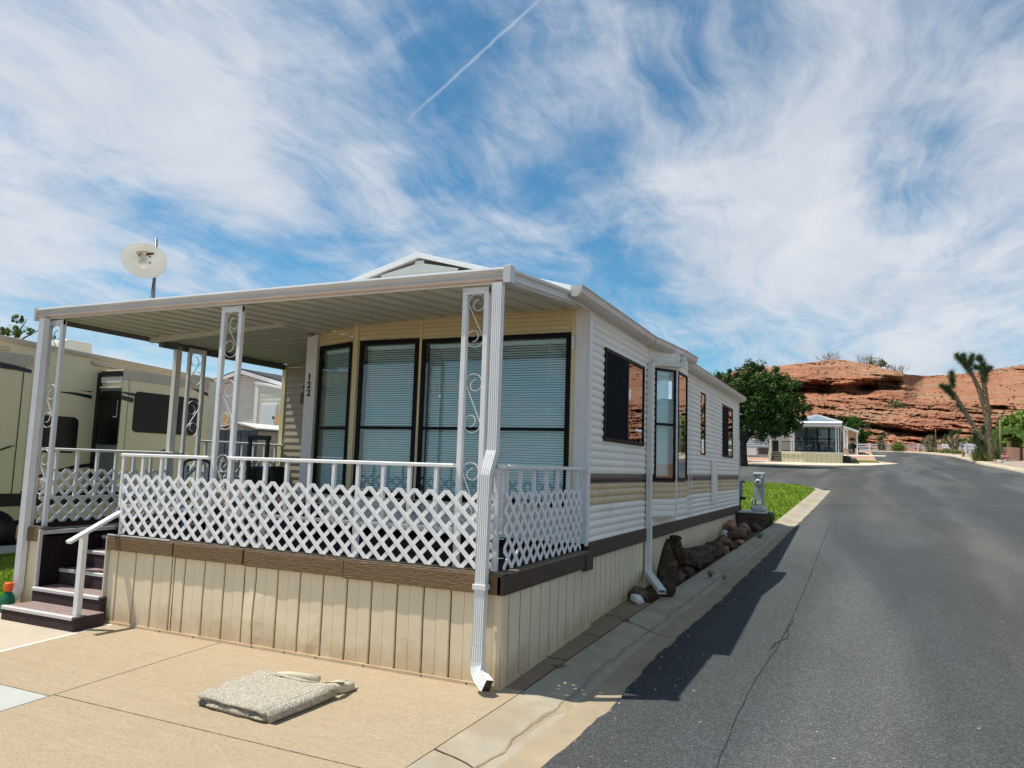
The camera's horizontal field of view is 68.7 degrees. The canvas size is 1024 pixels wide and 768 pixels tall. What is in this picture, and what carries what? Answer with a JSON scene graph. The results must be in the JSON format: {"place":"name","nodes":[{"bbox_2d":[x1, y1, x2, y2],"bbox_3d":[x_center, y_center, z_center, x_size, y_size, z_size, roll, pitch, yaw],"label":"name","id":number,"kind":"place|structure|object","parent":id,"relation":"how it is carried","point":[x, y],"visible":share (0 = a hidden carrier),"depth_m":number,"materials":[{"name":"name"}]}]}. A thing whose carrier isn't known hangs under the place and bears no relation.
{"place":"outdoors","nodes":[
{"label":"outdoors","id":0,"kind":"place"},
{"bbox_2d":[0,552,15,596],"bbox_3d":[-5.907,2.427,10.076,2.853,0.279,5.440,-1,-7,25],"label":"side lawn","id":1,"kind":"structure","parent":0,"point":[2,576],"depth_m":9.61,"materials":[{"name":"green plant"}]},
{"bbox_2d":[0,612,521,767],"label":"driveway","id":2,"kind":"structure","parent":0,"point":[105,695],"depth_m":4.95,"materials":[{"name":"beige concrete"}]},
{"bbox_2d":[0,582,14,611],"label":"plastic bottle","id":3,"kind":"object","parent":2,"relation":"on","point":[7,597],"visible":0.81,"depth_m":7.53,"materials":[{"name":"plastic"}]},
{"bbox_2d":[1,510,120,631],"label":"porch steps","id":4,"kind":"structure","parent":2,"relation":"on","point":[73,600],"depth_m":7.17,"materials":[{"name":"wood"}]},
{"bbox_2d":[197,669,357,722],"bbox_3d":[-1.617,2.132,5.205,0.787,0.117,0.840,-1,-7,25],"label":"folded rug","id":5,"kind":"object","parent":2,"relation":"on","point":[262,696],"visible":1,"depth_m":5.03,"materials":[{"name":"fabric"}]},
{"bbox_2d":[170,492,810,767],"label":"soil bed","id":6,"kind":"object","parent":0,"point":[654,596],"depth_m":9.21,"materials":[{"name":"soil"}]},
{"bbox_2d":[0,545,16,553],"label":"paving edge","id":7,"kind":"object","parent":6,"relation":"on","point":[8,549],"depth_m":11.18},
{"bbox_2d":[0,335,216,545],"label":"travel trailer","id":8,"kind":"object","parent":6,"relation":"on","point":[108,403],"visible":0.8,"depth_m":12.71,"materials":[{"name":"beige plastic"}]},
{"bbox_2d":[217,422,278,490],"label":"garden shed","id":9,"kind":"structure","parent":6,"relation":"on","point":[244,430],"depth_m":23.90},
{"bbox_2d":[217,430,257,490],"bbox_3d":[-8.767,2.427,23.801,1.614,1.922,0.043,-1,-7,25],"label":"door","id":10,"kind":"structure","parent":9,"relation":"in","point":[224,435],"depth_m":23.82,"materials":[{"name":"glass"}]},
{"bbox_2d":[12,265,592,691],"bbox_3d":[-1.845,0.846,8.398,5.700,3.307,4.009,-1,-7,25],"label":"covered porch","id":11,"kind":"object","parent":6,"relation":"on","point":[458,612],"visible":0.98,"depth_m":6.54,"materials":[{"name":"metal"}]},
{"bbox_2d":[121,238,166,297],"bbox_3d":[-3.985,-1.198,8.096,0.371,0.911,0.427,-3,-8,40],"label":"satellite dish","id":12,"kind":"object","parent":11,"relation":"on","point":[142,260],"visible":1,"depth_m":8.14,"materials":[{"name":"metal"}]},
{"bbox_2d":[174,459,213,530],"bbox_3d":[-3.558,1.232,8.434,0.435,0.800,0.198,-1,-7,25],"label":"walker","id":13,"kind":"object","parent":11,"relation":"on","point":[187,472],"visible":0.4,"depth_m":8.46,"materials":[{"name":"black metal"}]},
{"bbox_2d":[246,435,284,495],"bbox_3d":[-3.150,1.122,9.577,0.407,0.930,0.342,-1,-7,25],"label":"chair","id":14,"kind":"object","parent":11,"relation":"on","point":[254,473],"visible":0.48,"depth_m":9.49,"materials":[{"name":"black plastic"}]},
{"bbox_2d":[230,495,323,537],"bbox_3d":[-2.587,1.438,8.195,0.950,0.400,0.460,-1,-7,25],"label":"storage bench","id":15,"kind":"object","parent":11,"relation":"on","point":[295,525],"visible":0.27,"depth_m":7.97,"materials":[{"name":"plastic"}]},
{"bbox_2d":[276,252,746,623],"bbox_3d":[0.460,1.109,12.898,5.949,3.717,11.150,-1,-7,25],"label":"mobile home","id":16,"kind":"object","parent":6,"relation":"on","point":[655,475],"visible":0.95,"depth_m":8.47,"materials":[{"name":"white siding"},{"name":"white metal"},{"name":"glass"}]},
{"bbox_2d":[311,342,383,494],"bbox_3d":[-1.978,0.426,9.034,0.696,1.770,0.474,-4,-9,44],"label":"window","id":17,"kind":"structure","parent":16,"relation":"in","point":[327,429],"depth_m":9.02,"materials":[{"name":"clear glass"}]},
{"bbox_2d":[352,338,440,498],"bbox_3d":[-1.322,0.400,8.599,0.801,1.770,0.474,-1,-7,25],"label":"window","id":18,"kind":"structure","parent":16,"relation":"in","point":[397,430],"depth_m":8.51,"materials":[{"name":"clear glass"}]},
{"bbox_2d":[397,498,417,511],"bbox_3d":[-1.126,1.300,8.043,0.242,0.152,0.093,-1,-7,25],"label":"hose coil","id":19,"kind":"object","parent":16,"relation":"hanging from","point":[399,500],"visible":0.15,"depth_m":8.01,"materials":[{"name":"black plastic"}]},
{"bbox_2d":[415,332,571,506],"bbox_3d":[-0.130,0.386,8.053,1.750,1.755,0.474,-1,-7,25],"label":"window","id":20,"kind":"structure","parent":16,"relation":"in","point":[535,390],"depth_m":8.01,"materials":[{"name":"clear glass"}]},
{"bbox_2d":[598,347,644,445],"bbox_3d":[1.098,0.194,8.686,0.484,0.990,1.610,-1,-7,25],"label":"window","id":21,"kind":"structure","parent":16,"relation":"in","point":[616,370],"depth_m":8.31,"materials":[{"name":"black glass"}]},
{"bbox_2d":[630,368,675,479],"bbox_3d":[1.892,0.543,10.053,0.380,1.460,0.474,6,-7,-33],"label":"window","id":22,"kind":"structure","parent":16,"relation":"in","point":[634,421],"depth_m":9.95,"materials":[{"name":"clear glass"}]},
{"bbox_2d":[677,371,687,479],"bbox_3d":[2.329,0.585,10.309,0.059,1.460,0.590,-1,-7,25],"label":"window","id":23,"kind":"structure","parent":16,"relation":"in","point":[682,378],"depth_m":10.32,"materials":[{"name":"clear glass"}]},
{"bbox_2d":[700,392,705,454],"bbox_3d":[3.288,0.689,12.967,0.059,1.065,0.410,-1,-7,25],"label":"window","id":24,"kind":"structure","parent":16,"relation":"in","point":[703,396],"depth_m":13.00,"materials":[{"name":"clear glass"}]},
{"bbox_2d":[706,404,732,457],"bbox_3d":[4.233,0.993,15.519,0.474,1.050,1.370,-1,-7,25],"label":"window","id":25,"kind":"structure","parent":16,"relation":"in","point":[727,417],"depth_m":15.36,"materials":[{"name":"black glass"}]},
{"bbox_2d":[739,481,745,510],"bbox_3d":[5.125,2.543,16.851,0.260,1.227,0.220,-1,-7,25],"label":"pipe","id":26,"kind":"object","parent":16,"relation":"attached to","point":[741,497],"visible":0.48,"depth_m":16.78,"materials":[{"name":"grey metal"}]},
{"bbox_2d":[551,662,566,667],"bbox_3d":[0.379,2.256,6.004,0.181,0.035,0.157,4,-7,-23],"label":"weed","id":27,"kind":"object","parent":6,"relation":"on","point":[559,665],"visible":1,"depth_m":6.01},
{"bbox_2d":[628,586,648,600],"bbox_3d":[1.463,2.411,8.636,0.248,0.149,0.216,-1,-7,25],"label":"rock","id":28,"kind":"object","parent":6,"relation":"on","point":[642,592],"visible":0.89,"depth_m":8.57,"materials":[{"name":"stone"}]},
{"bbox_2d":[657,542,678,586],"bbox_3d":[1.956,2.280,9.429,0.280,0.571,0.114,3,-6,-14],"label":"rock slab","id":29,"kind":"object","parent":6,"relation":"on","point":[667,569],"visible":0.68,"depth_m":9.38,"materials":[{"name":"brown stone"}]},
{"bbox_2d":[678,571,684,583],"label":"rock","id":30,"kind":"object","parent":6,"relation":"on","point":[681,577],"visible":0.39,"depth_m":9.57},
{"bbox_2d":[679,566,694,577],"bbox_3d":[2.354,2.538,10.110,0.185,0.155,0.217,4,-7,-22],"label":"rock","id":31,"kind":"object","parent":6,"relation":"on","point":[688,572],"visible":0.91,"depth_m":10.02,"materials":[{"name":"brown stone"}]},
{"bbox_2d":[666,535,717,568],"bbox_3d":[2.723,2.437,10.983,0.381,0.536,1.890,-2,-7,34],"label":"rock","id":32,"kind":"object","parent":6,"relation":"on","point":[698,557],"visible":0.92,"depth_m":10.44,"materials":[{"name":"brown stone"}]},
{"bbox_2d":[705,541,723,557],"bbox_3d":[3.240,2.658,11.996,0.302,0.281,0.309,-1,-7,25],"label":"rock","id":33,"kind":"object","parent":6,"relation":"on","point":[719,546],"visible":0.68,"depth_m":11.90,"materials":[{"name":"stone"}]},
{"bbox_2d":[721,530,727,536],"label":"rock","id":34,"kind":"object","parent":6,"relation":"on","point":[723,532],"visible":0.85,"depth_m":14.30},
{"bbox_2d":[722,546,728,554],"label":"rock","id":35,"kind":"object","parent":6,"relation":"on","point":[725,551],"visible":0.63,"depth_m":12.11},
{"bbox_2d":[720,536,730,544],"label":"rock","id":36,"kind":"object","parent":6,"relation":"on","point":[724,540],"visible":0.84,"depth_m":13.24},
{"bbox_2d":[723,520,736,531],"bbox_3d":[4.297,2.819,14.800,0.280,0.278,0.282,-1,-7,25],"label":"rock","id":37,"kind":"object","parent":6,"relation":"on","point":[728,525],"visible":0.68,"depth_m":14.72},
{"bbox_2d":[726,541,738,549],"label":"rock","id":38,"kind":"object","parent":6,"relation":"on","point":[732,545],"visible":0.96,"depth_m":12.67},
{"bbox_2d":[727,531,740,539],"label":"rock","id":39,"kind":"object","parent":6,"relation":"on","point":[732,535],"visible":1,"depth_m":13.89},
{"bbox_2d":[732,527,746,536],"bbox_3d":[4.357,2.843,14.365,0.279,0.170,0.279,-1,-7,25],"label":"rock","id":40,"kind":"object","parent":6,"relation":"on","point":[742,531],"visible":0.8,"depth_m":14.25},
{"bbox_2d":[738,523,750,533],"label":"rock","id":41,"kind":"object","parent":6,"relation":"on","point":[743,525],"visible":0.58,"depth_m":14.98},
{"bbox_2d":[749,524,761,530],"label":"rock","id":42,"kind":"object","parent":6,"relation":"on","point":[754,527],"visible":1,"depth_m":15.32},
{"bbox_2d":[738,510,773,527],"bbox_3d":[5.384,2.997,16.482,0.690,0.396,0.830,-1,-7,25],"label":"planter box","id":43,"kind":"object","parent":6,"relation":"on","point":[749,517],"visible":0.64,"depth_m":16.18,"materials":[{"name":"concrete"}]},
{"bbox_2d":[750,505,767,511],"bbox_3d":[5.415,2.734,16.462,0.382,0.140,0.212,-1,-7,25],"label":"pedestal base","id":44,"kind":"object","parent":43,"relation":"on","point":[759,508],"visible":1,"depth_m":16.39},
{"bbox_2d":[0,0,1023,398],"label":"sky","id":45,"kind":"structure","parent":0,"point":[776,182],"materials":[{"name":"blue"}]},
{"bbox_2d":[499,601,650,690],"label":"pavement","id":46,"kind":"structure","parent":0,"point":[603,624],"depth_m":6.73,"materials":[{"name":"concrete"}]},
{"bbox_2d":[630,594,644,603],"bbox_3d":[1.406,2.410,8.385,0.163,0.118,0.134,-1,-7,25],"label":"rock","id":47,"kind":"object","parent":46,"relation":"on","point":[636,599],"visible":0.98,"depth_m":8.35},
{"bbox_2d":[741,481,814,521],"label":"corner lawn","id":48,"kind":"structure","parent":0,"point":[779,488],"depth_m":24.52,"materials":[{"name":"green plant"}]},
{"bbox_2d":[751,472,764,509],"bbox_3d":[6.052,2.728,18.470,0.318,1.106,0.365,-1,-7,25],"label":"power pedestal","id":49,"kind":"object","parent":48,"relation":"on","point":[758,498],"visible":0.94,"depth_m":18.39,"materials":[{"name":"grey metal"}]},
{"bbox_2d":[754,489,761,504],"bbox_3d":[6.031,2.765,18.377,0.201,0.384,0.024,-1,-7,25],"label":"breaker door","id":50,"kind":"structure","parent":49,"relation":"in","point":[757,492],"depth_m":18.37,"materials":[{"name":"paint"}]},
{"bbox_2d":[541,452,1023,767],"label":"road","id":51,"kind":"structure","parent":0,"point":[907,604],"depth_m":6.74,"materials":[{"name":"asphalt"}]},
{"bbox_2d":[407,483,829,767],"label":"kerb","id":52,"kind":"structure","parent":51,"relation":"on","point":[492,734],"depth_m":5.83,"materials":[{"name":"concrete"}]},
{"bbox_2d":[435,522,798,767],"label":"kerb crack","id":53,"kind":"object","parent":52,"relation":"on","point":[469,764],"visible":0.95,"depth_m":4.32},
{"bbox_2d":[477,528,792,767],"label":"gutter stain","id":54,"kind":"object","parent":52,"relation":"on","point":[565,730],"visible":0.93,"depth_m":5.63,"materials":[{"name":"concrete"}]},
{"bbox_2d":[473,527,781,767],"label":"water stain","id":55,"kind":"object","parent":54,"relation":"on","point":[538,719],"visible":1,"depth_m":5.95,"materials":[{"name":"concrete"}]},
{"bbox_2d":[660,581,675,596],"bbox_3d":[1.817,2.426,8.808,0.188,0.217,0.185,2,-6,1],"label":"rock","id":56,"kind":"object","parent":52,"relation":"on","point":[670,587],"visible":0.81,"depth_m":8.73,"materials":[{"name":"stone"}]},
{"bbox_2d":[754,531,764,537],"bbox_3d":[4.706,2.859,14.224,0.426,0.128,0.456,-1,-7,25],"label":"weed","id":57,"kind":"object","parent":52,"relation":"on","point":[759,535],"visible":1,"depth_m":14.21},
{"bbox_2d":[766,512,775,524],"bbox_3d":[5.639,2.927,16.339,0.387,0.315,0.391,-1,-7,25],"label":"weed","id":58,"kind":"object","parent":52,"relation":"on","point":[771,519],"visible":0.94,"depth_m":16.30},
{"bbox_2d":[723,358,812,465],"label":"shade tree","id":59,"kind":"object","parent":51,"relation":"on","point":[759,417],"visible":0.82,"depth_m":48.56,"materials":[{"name":"green plant"}]},
{"bbox_2d":[716,526,829,767],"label":"road seam","id":60,"kind":"object","parent":51,"relation":"on","point":[765,664],"visible":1,"depth_m":6.00,"materials":[{"name":"asphalt"}]},
{"bbox_2d":[770,619,792,648],"bbox_3d":[2.638,2.400,7.215,0.079,0.053,1.324,-2,-7,29],"label":"road crack","id":61,"kind":"object","parent":51,"relation":"on","point":[773,645],"visible":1,"depth_m":7.06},
{"bbox_2d":[578,490,1002,767],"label":"grit","id":62,"kind":"object","parent":51,"relation":"on","point":[721,628],"visible":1,"depth_m":6.06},
{"bbox_2d":[859,450,1023,472],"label":"kerb","id":63,"kind":"structure","parent":51,"relation":"on","point":[1016,469],"depth_m":59.30,"materials":[{"name":"concrete"}]},
{"bbox_2d":[960,442,963,456],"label":"speed sign","id":64,"kind":"object","parent":63,"relation":"on","point":[961,445],"visible":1,"depth_m":67.26,"materials":[{"name":"white metal"}]},
{"bbox_2d":[747,451,896,465],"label":"parking pad","id":65,"kind":"object","parent":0,"point":[867,455],"visible":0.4,"depth_m":54.27,"materials":[{"name":"concrete"}]},
{"bbox_2d":[710,370,732,383],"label":"green tree","id":66,"kind":"object","parent":65,"relation":"on","point":[719,375],"visible":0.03,"depth_m":55.71,"materials":[{"name":"green plant"}]},
{"bbox_2d":[739,410,776,457],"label":"grey home","id":67,"kind":"object","parent":65,"relation":"on","point":[755,448],"visible":0.17,"depth_m":64.99,"materials":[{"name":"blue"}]},
{"bbox_2d":[768,414,843,462],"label":"porch home","id":68,"kind":"object","parent":65,"relation":"on","point":[824,430],"visible":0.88,"depth_m":56.31,"materials":[{"name":"white plastic"}]},
{"bbox_2d":[795,428,805,449],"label":"window","id":69,"kind":"structure","parent":68,"relation":"in","point":[800,434],"depth_m":57.34,"materials":[{"name":"glass"}]},
{"bbox_2d":[806,428,816,449],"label":"window","id":70,"kind":"structure","parent":68,"relation":"in","point":[811,432],"depth_m":57.03,"materials":[{"name":"glass"}]},
{"bbox_2d":[808,442,820,451],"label":"patio table","id":71,"kind":"object","parent":68,"relation":"on","point":[813,445],"visible":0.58,"depth_m":55.62,"materials":[{"name":"black plastic"}]},
{"bbox_2d":[817,428,828,449],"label":"window","id":72,"kind":"structure","parent":68,"relation":"in","point":[822,433],"depth_m":56.70,"materials":[{"name":"glass"}]},
{"bbox_2d":[829,428,839,449],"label":"window","id":73,"kind":"structure","parent":68,"relation":"in","point":[831,430],"depth_m":56.41,"materials":[{"name":"glass"}]},
{"bbox_2d":[843,453,854,462],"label":"side steps","id":74,"kind":"structure","parent":65,"relation":"on","point":[846,459],"depth_m":55.20,"materials":[{"name":"black plastic"}]},
{"bbox_2d":[843,426,858,454],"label":"beige home","id":75,"kind":"object","parent":65,"relation":"on","point":[850,435],"visible":0.88,"depth_m":74.02,"materials":[{"name":"white paint"}]},
{"bbox_2d":[853,443,862,454],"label":"stair rail","id":76,"kind":"object","parent":65,"relation":"on","point":[859,453],"visible":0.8,"depth_m":73.78,"materials":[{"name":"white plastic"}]},
{"bbox_2d":[853,460,879,462],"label":"grass patch","id":77,"kind":"object","parent":65,"relation":"on","point":[868,461],"visible":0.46,"depth_m":57.15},
{"bbox_2d":[846,443,858,449],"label":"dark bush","id":78,"kind":"object","parent":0,"point":[851,445],"visible":0.43,"depth_m":74.81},
{"bbox_2d":[722,359,1023,451],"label":"hill","id":79,"kind":"structure","parent":0,"point":[860,383],"depth_m":127.05,"materials":[{"name":"stone"}]},
{"bbox_2d":[815,350,839,359],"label":"hilltop shrub","id":80,"kind":"object","parent":79,"relation":"on","point":[832,357],"visible":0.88,"depth_m":177.85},
{"bbox_2d":[855,353,877,363],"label":"hilltop shrub","id":81,"kind":"object","parent":79,"relation":"on","point":[863,358],"visible":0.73,"depth_m":171.02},
{"bbox_2d":[866,356,891,367],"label":"hill shrub","id":82,"kind":"object","parent":79,"relation":"on","point":[883,363],"visible":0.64,"depth_m":165.74,"materials":[{"name":"green plant"}]},
{"bbox_2d":[887,400,906,408],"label":"hill shrub","id":83,"kind":"object","parent":79,"relation":"on","point":[895,405],"visible":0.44,"depth_m":115.40,"materials":[{"name":"green plant"}]},
{"bbox_2d":[888,363,910,372],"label":"hilltop shrub","id":84,"kind":"object","parent":79,"relation":"on","point":[895,369],"visible":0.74,"depth_m":156.25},
{"bbox_2d":[785,360,1023,434],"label":"scrub","id":85,"kind":"object","parent":79,"relation":"on","point":[1013,406],"visible":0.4,"depth_m":117.42,"materials":[{"name":"plant"}]},
{"bbox_2d":[911,451,1023,468],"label":"gravel bed","id":86,"kind":"object","parent":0,"point":[1015,463],"visible":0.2,"depth_m":55.30,"materials":[{"name":"gravel"}]},
{"bbox_2d":[836,415,871,445],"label":"round tree","id":87,"kind":"object","parent":86,"relation":"on","point":[853,422],"visible":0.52,"depth_m":87.66,"materials":[{"name":"green plant"}]},
{"bbox_2d":[876,433,887,450],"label":"joshua tree","id":88,"kind":"object","parent":86,"relation":"on","point":[881,445],"visible":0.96,"depth_m":84.64,"materials":[{"name":"green plant"}]},
{"bbox_2d":[890,441,907,450],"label":"yucca bush","id":89,"kind":"object","parent":86,"relation":"on","point":[898,446],"visible":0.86,"depth_m":83.62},
{"bbox_2d":[920,435,937,448],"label":"joshua tree","id":90,"kind":"object","parent":86,"relation":"on","point":[930,442],"visible":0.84,"depth_m":82.19,"materials":[{"name":"green plant"}]},
{"bbox_2d":[921,447,937,451],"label":"agave","id":91,"kind":"object","parent":86,"relation":"on","point":[930,449],"visible":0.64,"depth_m":81.06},
{"bbox_2d":[936,447,953,452],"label":"agave","id":92,"kind":"object","parent":86,"relation":"on","point":[943,450],"visible":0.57,"depth_m":77.88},
{"bbox_2d":[937,438,955,444],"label":"desert shrub","id":93,"kind":"object","parent":86,"relation":"on","point":[941,442],"visible":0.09,"depth_m":88.20,"materials":[{"name":"green plant"}]},
{"bbox_2d":[943,428,961,450],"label":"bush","id":94,"kind":"object","parent":86,"relation":"on","point":[957,441],"visible":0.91,"depth_m":78.74,"materials":[{"name":"green plant"}]},
{"bbox_2d":[950,449,967,453],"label":"agave","id":95,"kind":"object","parent":86,"relation":"on","point":[958,451],"visible":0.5,"depth_m":75.67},
{"bbox_2d":[954,437,972,447],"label":"desert shrub","id":96,"kind":"object","parent":86,"relation":"on","point":[965,441],"visible":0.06,"depth_m":86.05,"materials":[{"name":"green plant"}]},
{"bbox_2d":[937,350,998,460],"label":"joshua tree","id":97,"kind":"object","parent":86,"relation":"on","point":[986,440],"visible":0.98,"depth_m":58.90,"materials":[{"name":"green plant"}]},
{"bbox_2d":[965,446,998,460],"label":"yucca bush","id":98,"kind":"object","parent":86,"relation":"on","point":[977,457],"visible":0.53,"depth_m":58.60,"materials":[{"name":"plant"}]},
{"bbox_2d":[998,413,1001,459],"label":"pole","id":99,"kind":"object","parent":86,"relation":"on","point":[1000,439],"visible":0.88,"depth_m":57.61,"materials":[{"name":"brown wood"}]},
{"bbox_2d":[984,409,1023,448],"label":"mesquite tree","id":100,"kind":"object","parent":86,"relation":"on","point":[1012,420],"visible":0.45,"depth_m":63.28,"materials":[{"name":"green plant"}]},
{"bbox_2d":[994,441,1013,459],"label":"yucca bush","id":101,"kind":"object","parent":86,"relation":"on","point":[997,451],"visible":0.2,"depth_m":59.85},
{"bbox_2d":[1001,453,1007,464],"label":"stop sign","id":102,"kind":"object","parent":86,"relation":"on","point":[1004,456],"visible":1,"depth_m":52.17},
{"bbox_2d":[993,426,1023,446],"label":"fan palm","id":103,"kind":"object","parent":86,"relation":"on","point":[1015,431],"visible":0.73,"depth_m":62.26,"materials":[{"name":"green plant"}]},
{"bbox_2d":[1002,446,1023,460],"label":"block wall","id":104,"kind":"structure","parent":86,"relation":"on","point":[1018,454],"depth_m":59.63,"materials":[{"name":"concrete"}]},
{"bbox_3d":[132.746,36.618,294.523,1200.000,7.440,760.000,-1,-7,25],"label":"ground","id":105,"kind":"structure","parent":0,"visible":0},
{"bbox_2d":[0,314,56,338],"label":"airy tree","id":106,"kind":"object","parent":105,"relation":"on","point":[17,332],"visible":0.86,"depth_m":49.79,"materials":[{"name":"green plant"}]},
{"bbox_2d":[223,414,228,424],"bbox_3d":[-10.552,2.368,27.501,0.232,2.503,0.050,-1,-7,25],"label":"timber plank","id":107,"kind":"object","parent":105,"relation":"on","point":[225,418],"visible":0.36,"depth_m":27.60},
{"bbox_2d":[215,368,281,424],"bbox_3d":[-8.316,2.019,32.645,4.889,4.322,10.230,-1,-7,25],"label":"white home","id":108,"kind":"object","parent":105,"relation":"on","point":[260,398],"visible":0.25,"depth_m":28.92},
{"bbox_2d":[261,405,275,424],"bbox_3d":[-8.939,2.169,27.273,0.626,2.831,0.044,-1,-7,25],"label":"door","id":109,"kind":"structure","parent":108,"relation":"in","point":[268,411],"depth_m":27.39,"materials":[{"name":"white plastic"}]},
{"bbox_2d":[275,415,279,425],"bbox_3d":[-8.329,2.333,26.483,0.199,2.494,0.050,-1,-7,25],"label":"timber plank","id":110,"kind":"object","parent":105,"relation":"on","point":[277,420],"visible":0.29,"depth_m":26.58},
{"bbox_2d":[858,443,941,450],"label":"rail fence","id":111,"kind":"object","parent":105,"relation":"on","point":[869,446],"visible":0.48,"depth_m":85.31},
{"bbox_2d":[942,443,976,452],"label":"picket fence","id":112,"kind":"object","parent":105,"relation":"on","point":[966,448],"visible":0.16,"depth_m":79.00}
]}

